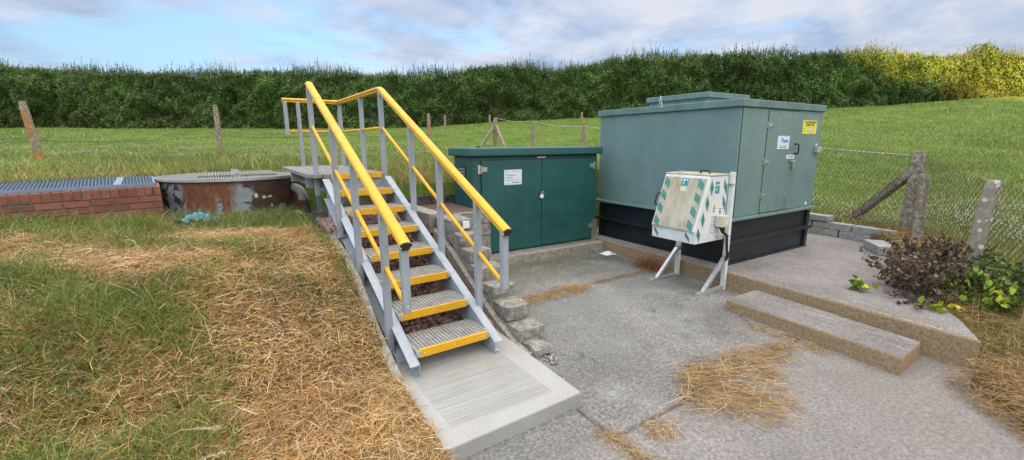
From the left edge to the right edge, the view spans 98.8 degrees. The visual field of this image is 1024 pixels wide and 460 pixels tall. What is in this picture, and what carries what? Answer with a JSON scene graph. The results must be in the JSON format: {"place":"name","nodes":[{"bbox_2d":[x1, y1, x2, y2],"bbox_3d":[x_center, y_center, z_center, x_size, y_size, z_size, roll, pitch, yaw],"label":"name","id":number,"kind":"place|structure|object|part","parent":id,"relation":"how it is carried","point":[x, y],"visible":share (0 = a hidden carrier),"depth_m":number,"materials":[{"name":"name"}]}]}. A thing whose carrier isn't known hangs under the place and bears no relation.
{"place":"outdoors","nodes":[
{"label":"outdoors","id":0,"kind":"place"},
{"bbox_2d":[0,200,461,459],"bbox_3d":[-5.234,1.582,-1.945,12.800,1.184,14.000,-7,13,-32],"label":"lawn ground","id":1,"kind":"structure","parent":0,"point":[261,331],"depth_m":2.76,"materials":[{"name":"green plant"}]},
{"bbox_2d":[0,176,164,223],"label":"brick chamber","id":2,"kind":"object","parent":1,"relation":"on","point":[136,194],"visible":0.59,"depth_m":4.99,"materials":[{"name":"red brick"}]},
{"bbox_2d":[0,273,312,459],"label":"lush grass","id":3,"kind":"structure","parent":1,"relation":"on","point":[122,407],"depth_m":2.28,"materials":[{"name":"green plant"}]},
{"bbox_2d":[2,216,344,457],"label":"lawn weeds","id":4,"kind":"object","parent":1,"relation":"on","point":[219,382],"visible":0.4,"depth_m":2.68,"materials":[{"name":"green plant"}]},
{"bbox_2d":[147,426,220,448],"bbox_3d":[-1.551,0.980,2.063,0.393,0.142,0.024,0,11,1],"label":"grass stalk","id":5,"kind":"object","parent":1,"relation":"on","point":[214,428],"depth_m":2.05,"materials":[{"name":"plant"}]},
{"bbox_2d":[174,212,218,223],"bbox_3d":[-3.822,-0.167,5.332,0.453,0.122,0.265,-7,13,-32],"label":"blue rag","id":6,"kind":"object","parent":1,"relation":"on","point":[199,215],"visible":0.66,"depth_m":5.29,"materials":[{"name":"blue fabric"}]},
{"bbox_2d":[200,450,226,459],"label":"grass stalk","id":7,"kind":"object","parent":1,"relation":"on","point":[218,454],"depth_m":1.92,"materials":[{"name":"plant"}]},
{"bbox_2d":[0,206,464,459],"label":"cut straw","id":8,"kind":"object","parent":1,"relation":"on","point":[382,376],"visible":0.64,"depth_m":2.64,"materials":[{"name":"beige plant"}]},
{"bbox_2d":[301,197,497,340],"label":"gravel bank","id":9,"kind":"structure","parent":0,"point":[347,204],"depth_m":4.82,"materials":[{"name":"grey gravel"}]},
{"bbox_2d":[409,203,436,232],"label":"kerb","id":10,"kind":"structure","parent":9,"relation":"on","point":[426,216],"depth_m":4.78,"materials":[{"name":"concrete"}]},
{"bbox_2d":[418,203,472,214],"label":"soil","id":11,"kind":"structure","parent":0,"point":[453,208],"depth_m":5.50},
{"bbox_2d":[0,96,1023,430],"bbox_3d":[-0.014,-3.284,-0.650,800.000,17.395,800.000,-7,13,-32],"label":"field","id":12,"kind":"structure","parent":0,"point":[568,138],"depth_m":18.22,"materials":[{"name":"green plant"}]},
{"bbox_2d":[18,101,43,161],"bbox_3d":[-9.581,-1.784,8.813,0.285,1.556,0.151,0,11,0],"label":"fence post","id":13,"kind":"object","parent":12,"relation":"on","point":[33,139],"visible":0.73,"depth_m":8.73,"materials":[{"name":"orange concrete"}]},
{"bbox_2d":[2,135,490,142],"bbox_3d":[-6.232,-2.507,12.177,0.119,0.315,15.884,10,15,43],"label":"fence wire","id":14,"kind":"object","parent":13,"relation":"attached to","point":[222,136],"visible":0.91,"depth_m":10.87,"materials":[{"name":"grey metal"}]},
{"bbox_2d":[0,164,189,181],"bbox_3d":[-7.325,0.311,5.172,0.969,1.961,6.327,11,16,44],"label":"straw strip","id":15,"kind":"object","parent":12,"relation":"on","point":[100,174],"visible":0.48,"depth_m":6.39,"materials":[{"name":"beige plant"}]},
{"bbox_2d":[213,105,223,153],"bbox_3d":[-7.374,-2.326,11.052,0.134,1.594,0.134,5,12,24],"label":"fence post","id":16,"kind":"object","parent":12,"relation":"on","point":[218,132],"visible":0.7,"depth_m":10.97,"materials":[{"name":"concrete"}]},
{"bbox_2d":[154,169,303,216],"bbox_3d":[-4.201,-0.531,6.726,1.932,0.865,1.932,-7,13,-32],"label":"round chamber","id":17,"kind":"object","parent":12,"relation":"on","point":[234,189],"visible":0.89,"depth_m":5.95,"materials":[{"name":"paint"}]},
{"bbox_2d":[291,183,311,212],"bbox_3d":[-3.187,-0.461,6.584,0.348,0.490,0.152,2,11,12],"label":"drain pipe","id":18,"kind":"object","parent":17,"relation":"attached to","point":[300,192],"visible":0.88,"depth_m":6.53,"materials":[{"name":"grey plastic"}]},
{"bbox_2d":[427,113,430,139],"bbox_3d":[-2.910,-3.303,15.450,0.134,1.573,0.135,-1,11,-2],"label":"fence post","id":19,"kind":"object","parent":12,"relation":"on","point":[428,127],"visible":0.64,"depth_m":15.35,"materials":[{"name":"orange concrete"}]},
{"bbox_2d":[480,117,504,146],"bbox_3d":[-0.767,-3.674,17.221,0.857,1.494,0.960,-7,13,-29],"label":"fence post","id":20,"kind":"object","parent":12,"relation":"on","point":[494,129],"visible":0.76,"depth_m":17.51,"materials":[{"name":"orange concrete"}]},
{"bbox_2d":[497,118,908,155],"bbox_3d":[2.361,-2.757,11.778,0.069,1.196,13.463,-6,13,-26],"label":"fence wire","id":21,"kind":"object","parent":20,"relation":"attached to","point":[823,148],"visible":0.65,"depth_m":6.91,"materials":[{"name":"grey metal"}]},
{"bbox_2d":[0,35,1023,128],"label":"hedge","id":22,"kind":"object","parent":12,"relation":"on","point":[92,97],"visible":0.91,"depth_m":27.39,"materials":[{"name":"green plant"}]},
{"bbox_2d":[0,97,1023,241],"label":"clover flowers","id":23,"kind":"object","parent":12,"relation":"on","point":[889,222],"visible":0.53,"depth_m":8.94,"materials":[{"name":"plant"}]},
{"bbox_2d":[531,121,534,146],"bbox_3d":[0.723,-3.083,15.038,0.134,1.285,0.133,-6,13,-27],"label":"fence post","id":24,"kind":"object","parent":12,"relation":"on","point":[533,134],"visible":0.68,"depth_m":14.96,"materials":[{"name":"concrete"}]},
{"bbox_2d":[581,126,585,145],"bbox_3d":[2.039,-2.426,12.519,0.146,1.054,0.147,-10,15,-40],"label":"fence post","id":25,"kind":"object","parent":12,"relation":"on","point":[583,137],"visible":0.58,"depth_m":12.43,"materials":[{"name":"concrete"}]},
{"bbox_2d":[849,151,930,242],"bbox_3d":[5.467,-0.370,6.472,0.274,1.565,1.607,0,11,3],"label":"fence post","id":26,"kind":"object","parent":12,"relation":"on","point":[913,177],"visible":0.61,"depth_m":5.98,"materials":[{"name":"concrete"}]},
{"bbox_2d":[817,173,903,186],"bbox_3d":[4.369,-1.276,8.059,0.008,0.573,4.630,-6,13,-27],"label":"fence wire","id":27,"kind":"object","parent":26,"relation":"attached to","point":[862,180],"visible":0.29,"depth_m":6.51,"materials":[{"name":"grey metal"}]},
{"bbox_2d":[810,144,911,229],"bbox_3d":[4.526,-1.067,7.731,0.004,1.612,4.185,-6,13,-28],"label":"chain link netting","id":28,"kind":"object","parent":26,"relation":"attached to","point":[860,183],"visible":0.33,"depth_m":6.56,"materials":[{"name":"metal"}]},
{"bbox_2d":[908,155,985,257],"bbox_3d":[5.213,-0.253,5.318,0.004,1.266,1.646,4,12,21],"label":"chain link netting","id":29,"kind":"object","parent":26,"relation":"attached to","point":[948,202],"visible":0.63,"depth_m":5.21,"materials":[{"name":"metal"}]},
{"bbox_2d":[866,226,964,262],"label":"dry verge","id":30,"kind":"structure","parent":12,"relation":"on","point":[920,240],"depth_m":5.73,"materials":[{"name":"plant"}]},
{"bbox_2d":[858,205,1023,361],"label":"verge grass","id":31,"kind":"structure","parent":12,"relation":"on","point":[983,335],"depth_m":3.94,"materials":[{"name":"plant"}]},
{"bbox_2d":[882,233,1001,270],"bbox_3d":[4.741,0.269,4.848,0.885,0.416,0.884,-4,12,-19],"label":"dead bush","id":32,"kind":"object","parent":12,"relation":"on","point":[946,249],"visible":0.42,"depth_m":4.79,"materials":[{"name":"brown plant"}]},
{"bbox_2d":[961,180,1001,273],"bbox_3d":[4.889,0.039,4.600,0.227,1.114,0.137,-1,11,-2],"label":"fence post","id":33,"kind":"object","parent":12,"relation":"on","point":[978,236],"visible":0.66,"depth_m":4.53,"materials":[{"name":"white concrete"}]},
{"bbox_2d":[983,183,1023,292],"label":"chain link netting","id":34,"kind":"object","parent":33,"relation":"attached to","point":[1008,225],"visible":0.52,"depth_m":4.29,"materials":[{"name":"metal"}]},
{"bbox_2d":[939,245,1023,318],"bbox_3d":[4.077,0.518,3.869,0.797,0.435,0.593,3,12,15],"label":"green bush","id":35,"kind":"object","parent":12,"relation":"on","point":[1002,299],"visible":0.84,"depth_m":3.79,"materials":[{"name":"green plant"}]},
{"bbox_2d":[964,38,1002,98],"bbox_3d":[29.188,-10.067,27.494,1.840,3.708,1.799,-7,13,-32],"label":"tree","id":36,"kind":"object","parent":12,"relation":"on","point":[990,49],"visible":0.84,"depth_m":26.99,"materials":[{"name":"green plant"}]},
{"bbox_2d":[0,0,1023,79],"label":"sky","id":37,"kind":"structure","parent":0,"point":[372,36],"materials":[{"name":"blue"}]},
{"bbox_2d":[462,249,1023,459],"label":"yard","id":38,"kind":"structure","parent":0,"point":[870,412],"depth_m":2.98,"materials":[{"name":"concrete"}]},
{"bbox_2d":[328,233,402,380],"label":"edging kerb","id":39,"kind":"structure","parent":38,"relation":"on","point":[392,364],"depth_m":3.33,"materials":[{"name":"concrete"}]},
{"bbox_2d":[452,211,490,259],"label":"retaining wall","id":40,"kind":"structure","parent":38,"relation":"on","point":[485,230],"depth_m":5.07,"materials":[{"name":"concrete"}]},
{"bbox_2d":[392,330,580,459],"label":"landing slab","id":41,"kind":"structure","parent":38,"relation":"on","point":[509,389],"depth_m":2.77,"materials":[{"name":"concrete"}]},
{"bbox_2d":[281,81,512,377],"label":"access stairs","id":42,"kind":"structure","parent":41,"relation":"on","point":[354,180],"depth_m":3.67,"materials":[{"name":"metal"}]},
{"bbox_2d":[433,228,541,355],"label":"stepped wall","id":43,"kind":"structure","parent":38,"relation":"on","point":[453,258],"depth_m":4.06,"materials":[{"name":"concrete"}]},
{"bbox_2d":[435,214,472,231],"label":"stone block","id":44,"kind":"structure","parent":43,"relation":"on","point":[449,225],"depth_m":4.49,"materials":[{"name":"stone"}]},
{"bbox_2d":[463,221,469,228],"bbox_3d":[-0.467,-0.053,4.460,0.075,0.075,0.014,-7,13,-32],"label":"white plate","id":45,"kind":"object","parent":44,"relation":"attached to","point":[466,224],"visible":0.9,"depth_m":4.45,"materials":[{"name":"plastic"}]},
{"bbox_2d":[444,230,473,246],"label":"stone block","id":46,"kind":"structure","parent":43,"relation":"on","point":[457,238],"depth_m":4.36,"materials":[{"name":"stone"}]},
{"bbox_2d":[453,245,490,262],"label":"stone block","id":47,"kind":"structure","parent":43,"relation":"on","point":[466,253],"depth_m":4.21,"materials":[{"name":"concrete"}]},
{"bbox_2d":[461,260,499,280],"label":"stone block","id":48,"kind":"structure","parent":43,"relation":"on","point":[487,274],"depth_m":4.06,"materials":[{"name":"stone"}]},
{"bbox_2d":[472,277,515,299],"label":"stone block","id":49,"kind":"structure","parent":43,"relation":"on","point":[492,290],"depth_m":3.90,"materials":[{"name":"concrete"}]},
{"bbox_2d":[485,295,528,320],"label":"stone block","id":50,"kind":"structure","parent":43,"relation":"on","point":[513,307],"depth_m":3.75,"materials":[{"name":"concrete"}]},
{"bbox_2d":[500,316,543,343],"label":"stone block","id":51,"kind":"structure","parent":43,"relation":"on","point":[524,329],"depth_m":3.61,"materials":[{"name":"concrete"}]},
{"bbox_2d":[522,338,553,358],"bbox_3d":[0.200,0.943,3.503,0.203,0.118,0.250,-7,13,-32],"label":"broken block","id":52,"kind":"object","parent":38,"relation":"on","point":[537,348],"depth_m":3.43,"materials":[{"name":"concrete"}]},
{"bbox_2d":[491,240,603,264],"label":"cabinet plinth","id":53,"kind":"structure","parent":38,"relation":"on","point":[546,253],"depth_m":6.11,"materials":[{"name":"concrete"}]},
{"bbox_2d":[448,145,602,256],"bbox_3d":[0.242,-0.473,6.182,2.154,1.424,0.644,-7,13,-31],"label":"green cabinet","id":54,"kind":"object","parent":53,"relation":"on","point":[537,198],"visible":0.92,"depth_m":5.90,"materials":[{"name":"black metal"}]},
{"bbox_3d":[0.010,-0.321,5.733,0.908,1.170,0.016,-7,13,-31],"label":"door","id":55,"kind":"part","parent":54,"relation":"part of","materials":[{"name":"green metal"}]},
{"bbox_3d":[0.786,-0.418,6.206,0.904,1.170,0.016,-7,13,-31],"label":"door","id":56,"kind":"part","parent":54,"relation":"part of","materials":[{"name":"green metal"}]},
{"bbox_2d":[543,351,563,364],"bbox_3d":[0.301,0.972,3.423,0.203,0.035,0.281,-7,13,-32],"label":"rubble","id":57,"kind":"object","parent":38,"relation":"on","point":[551,357],"visible":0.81,"depth_m":3.35,"materials":[{"name":"grey stone"}]},
{"bbox_2d":[519,279,594,304],"bbox_3d":[0.421,0.679,4.715,1.321,0.101,0.466,-7,13,-32],"label":"straw strip","id":58,"kind":"object","parent":38,"relation":"on","point":[542,296],"visible":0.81,"depth_m":4.73,"materials":[{"name":"brown plant"}]},
{"bbox_2d":[600,251,614,255],"bbox_3d":[1.382,0.338,6.343,0.211,0.024,0.191,-5,12,-24],"label":"paper sheet","id":59,"kind":"object","parent":38,"relation":"on","point":[606,253],"visible":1,"depth_m":6.32,"materials":[{"name":"white paper"}]},
{"bbox_2d":[515,260,716,425],"bbox_3d":[0.879,0.834,4.078,3.359,0.126,3.830,-7,13,-32],"label":"straw scatter","id":60,"kind":"object","parent":38,"relation":"on","point":[598,311],"visible":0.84,"depth_m":4.45,"materials":[{"name":"beige plant"}]},
{"bbox_2d":[584,263,658,286],"bbox_3d":[1.355,0.549,5.358,1.430,0.063,0.448,-9,14,-39],"label":"straw strip","id":61,"kind":"object","parent":38,"relation":"on","point":[616,277],"visible":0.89,"depth_m":5.31,"materials":[{"name":"brown plant"}]},
{"bbox_2d":[587,422,666,459],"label":"straw tuft","id":62,"kind":"object","parent":38,"relation":"on","point":[622,444],"visible":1,"depth_m":2.44,"materials":[{"name":"beige plant"}]},
{"bbox_2d":[535,255,718,294],"bbox_3d":[1.268,0.570,5.293,1.666,0.073,2.033,-7,13,-32],"label":"moss debris","id":63,"kind":"object","parent":38,"relation":"on","point":[644,270],"visible":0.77,"depth_m":5.64,"materials":[{"name":"plant"}]},
{"bbox_2d":[623,251,673,272],"bbox_3d":[1.754,0.394,5.683,0.662,0.200,0.740,-1,11,-5],"label":"dead grass clump","id":64,"kind":"object","parent":38,"relation":"on","point":[651,264],"visible":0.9,"depth_m":5.67,"materials":[{"name":"plant"}]},
{"bbox_2d":[635,407,688,446],"bbox_3d":[0.869,1.159,2.596,0.367,0.091,0.327,-7,13,-32],"label":"straw tuft","id":65,"kind":"object","parent":38,"relation":"on","point":[655,427],"visible":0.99,"depth_m":2.57,"materials":[{"name":"beige plant"}]},
{"bbox_2d":[649,169,735,296],"bbox_3d":[1.992,0.007,4.910,0.600,1.361,0.711,-7,13,-32],"label":"emergency wash unit","id":66,"kind":"object","parent":38,"relation":"on","point":[691,207],"visible":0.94,"depth_m":4.73,"materials":[{"name":"white plastic"}]},
{"bbox_3d":[1.808,-0.293,4.765,0.202,0.550,0.513,-7,13,-32],"label":"door","id":67,"kind":"part","parent":66,"relation":"part of","materials":[{"name":"white plastic"}]},
{"bbox_2d":[655,338,827,430],"bbox_3d":[1.734,1.045,3.110,1.717,0.149,1.006,-7,13,-32],"label":"straw pile","id":68,"kind":"object","parent":38,"relation":"on","point":[699,380],"visible":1,"depth_m":3.02,"materials":[{"name":"beige plant"}]},
{"bbox_2d":[741,317,841,357],"bbox_3d":[2.361,0.917,3.774,0.342,0.089,0.824,-7,13,-32],"label":"straw strip","id":69,"kind":"object","parent":38,"relation":"on","point":[811,346],"visible":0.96,"depth_m":3.73,"materials":[{"name":"beige plant"}]},
{"bbox_2d":[726,290,919,375],"bbox_3d":[2.699,0.930,3.934,0.543,0.325,1.430,-6,13,-28],"label":"concrete step","id":70,"kind":"object","parent":38,"relation":"on","point":[892,353],"visible":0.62,"depth_m":3.67,"materials":[{"name":"grey concrete"}]},
{"bbox_2d":[934,278,1023,455],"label":"dry verge","id":71,"kind":"structure","parent":38,"relation":"on","point":[1013,363],"depth_m":3.02,"materials":[{"name":"plant"}]},
{"bbox_2d":[596,227,980,372],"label":"terrace","id":72,"kind":"structure","parent":0,"point":[823,266],"depth_m":4.54,"materials":[{"name":"concrete"}]},
{"bbox_2d":[595,91,826,264],"bbox_3d":[2.729,-0.857,6.371,2.008,2.042,2.322,-7,13,-32],"label":"equipment kiosk","id":73,"kind":"object","parent":72,"relation":"on","point":[767,151],"visible":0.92,"depth_m":5.59,"materials":[{"name":"paint"}]},
{"bbox_2d":[759,110,799,211],"bbox_3d":[3.320,-0.844,5.395,0.696,1.196,0.068,-7,13,-32],"label":"door","id":74,"kind":"structure","parent":73,"relation":"in","point":[781,139],"depth_m":5.40,"materials":[{"name":"green metal"}]},
{"bbox_2d":[807,226,839,236],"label":"concrete block","id":75,"kind":"structure","parent":72,"relation":"on","point":[825,231],"depth_m":6.83,"materials":[{"name":"grey concrete"}]},
{"bbox_2d":[813,220,854,231],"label":"concrete block","id":76,"kind":"structure","parent":75,"relation":"on","point":[840,226],"depth_m":6.71,"materials":[{"name":"grey concrete"}]},
{"bbox_2d":[731,272,974,338],"bbox_3d":[2.936,0.634,4.076,0.038,0.001,1.986,-6,13,-29],"label":"edge paint","id":77,"kind":"object","parent":72,"relation":"on","point":[868,309],"visible":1,"depth_m":3.69,"materials":[{"name":"beige paint"}]},
{"bbox_2d":[839,231,869,241],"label":"concrete block","id":78,"kind":"structure","parent":72,"relation":"on","point":[852,236],"depth_m":6.48,"materials":[{"name":"grey concrete"}]},
{"bbox_2d":[852,225,898,236],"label":"concrete block","id":79,"kind":"structure","parent":78,"relation":"on","point":[859,229],"depth_m":6.31,"materials":[{"name":"grey concrete"}]},
{"bbox_2d":[848,273,878,291],"bbox_3d":[3.386,0.525,4.280,0.175,0.192,0.262,0,11,2],"label":"green seedling","id":80,"kind":"object","parent":72,"relation":"on","point":[857,282],"visible":0.99,"depth_m":4.29,"materials":[{"name":"green plant"}]},
{"bbox_2d":[863,239,892,255],"bbox_3d":[4.859,0.230,5.789,0.222,0.116,0.471,4,12,19],"label":"concrete block","id":81,"kind":"object","parent":72,"relation":"on","point":[875,246],"depth_m":5.74,"materials":[{"name":"grey concrete"}]},
{"bbox_2d":[892,287,972,308],"bbox_3d":[3.767,0.603,4.002,0.839,0.142,0.408,-4,12,-16],"label":"dead stalk","id":82,"kind":"object","parent":72,"relation":"on","point":[935,299],"visible":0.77,"depth_m":3.92,"materials":[{"name":"brown plant"}]},
{"bbox_2d":[859,243,1006,297],"bbox_3d":[4.071,0.399,4.377,1.448,0.390,0.969,-6,12,-25],"label":"dead bush","id":83,"kind":"object","parent":72,"relation":"on","point":[917,271],"visible":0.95,"depth_m":4.23,"materials":[{"name":"brown plant"}]},
{"bbox_2d":[917,296,948,313],"bbox_3d":[3.627,0.657,3.785,0.144,0.135,0.207,-7,13,-32],"label":"green seedling","id":84,"kind":"object","parent":72,"relation":"on","point":[937,307],"visible":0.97,"depth_m":3.76,"materials":[{"name":"green plant"}]},
{"bbox_3d":[4.694,-0.172,7.299,0.218,0.106,0.640,-7,13,-32],"label":"concrete block","id":85,"kind":"object","parent":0,"visible":0},
{"bbox_2d":[809,212,834,221],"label":"concrete block","id":86,"kind":"structure","parent":85,"relation":"on","point":[821,217],"depth_m":6.85,"materials":[{"name":"grey concrete"}]},
{"bbox_3d":[-1.171,-0.280,5.840,0.900,0.123,0.150,-7,13,-32],"label":"timber sleeper","id":87,"kind":"object","parent":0,"visible":0},
{"bbox_2d":[405,194,455,204],"bbox_3d":[-1.168,-0.399,5.827,0.882,0.124,0.138,-7,13,-32],"label":"timber sleeper","id":88,"kind":"object","parent":87,"relation":"on","point":[431,199],"visible":0.44,"depth_m":5.82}
]}

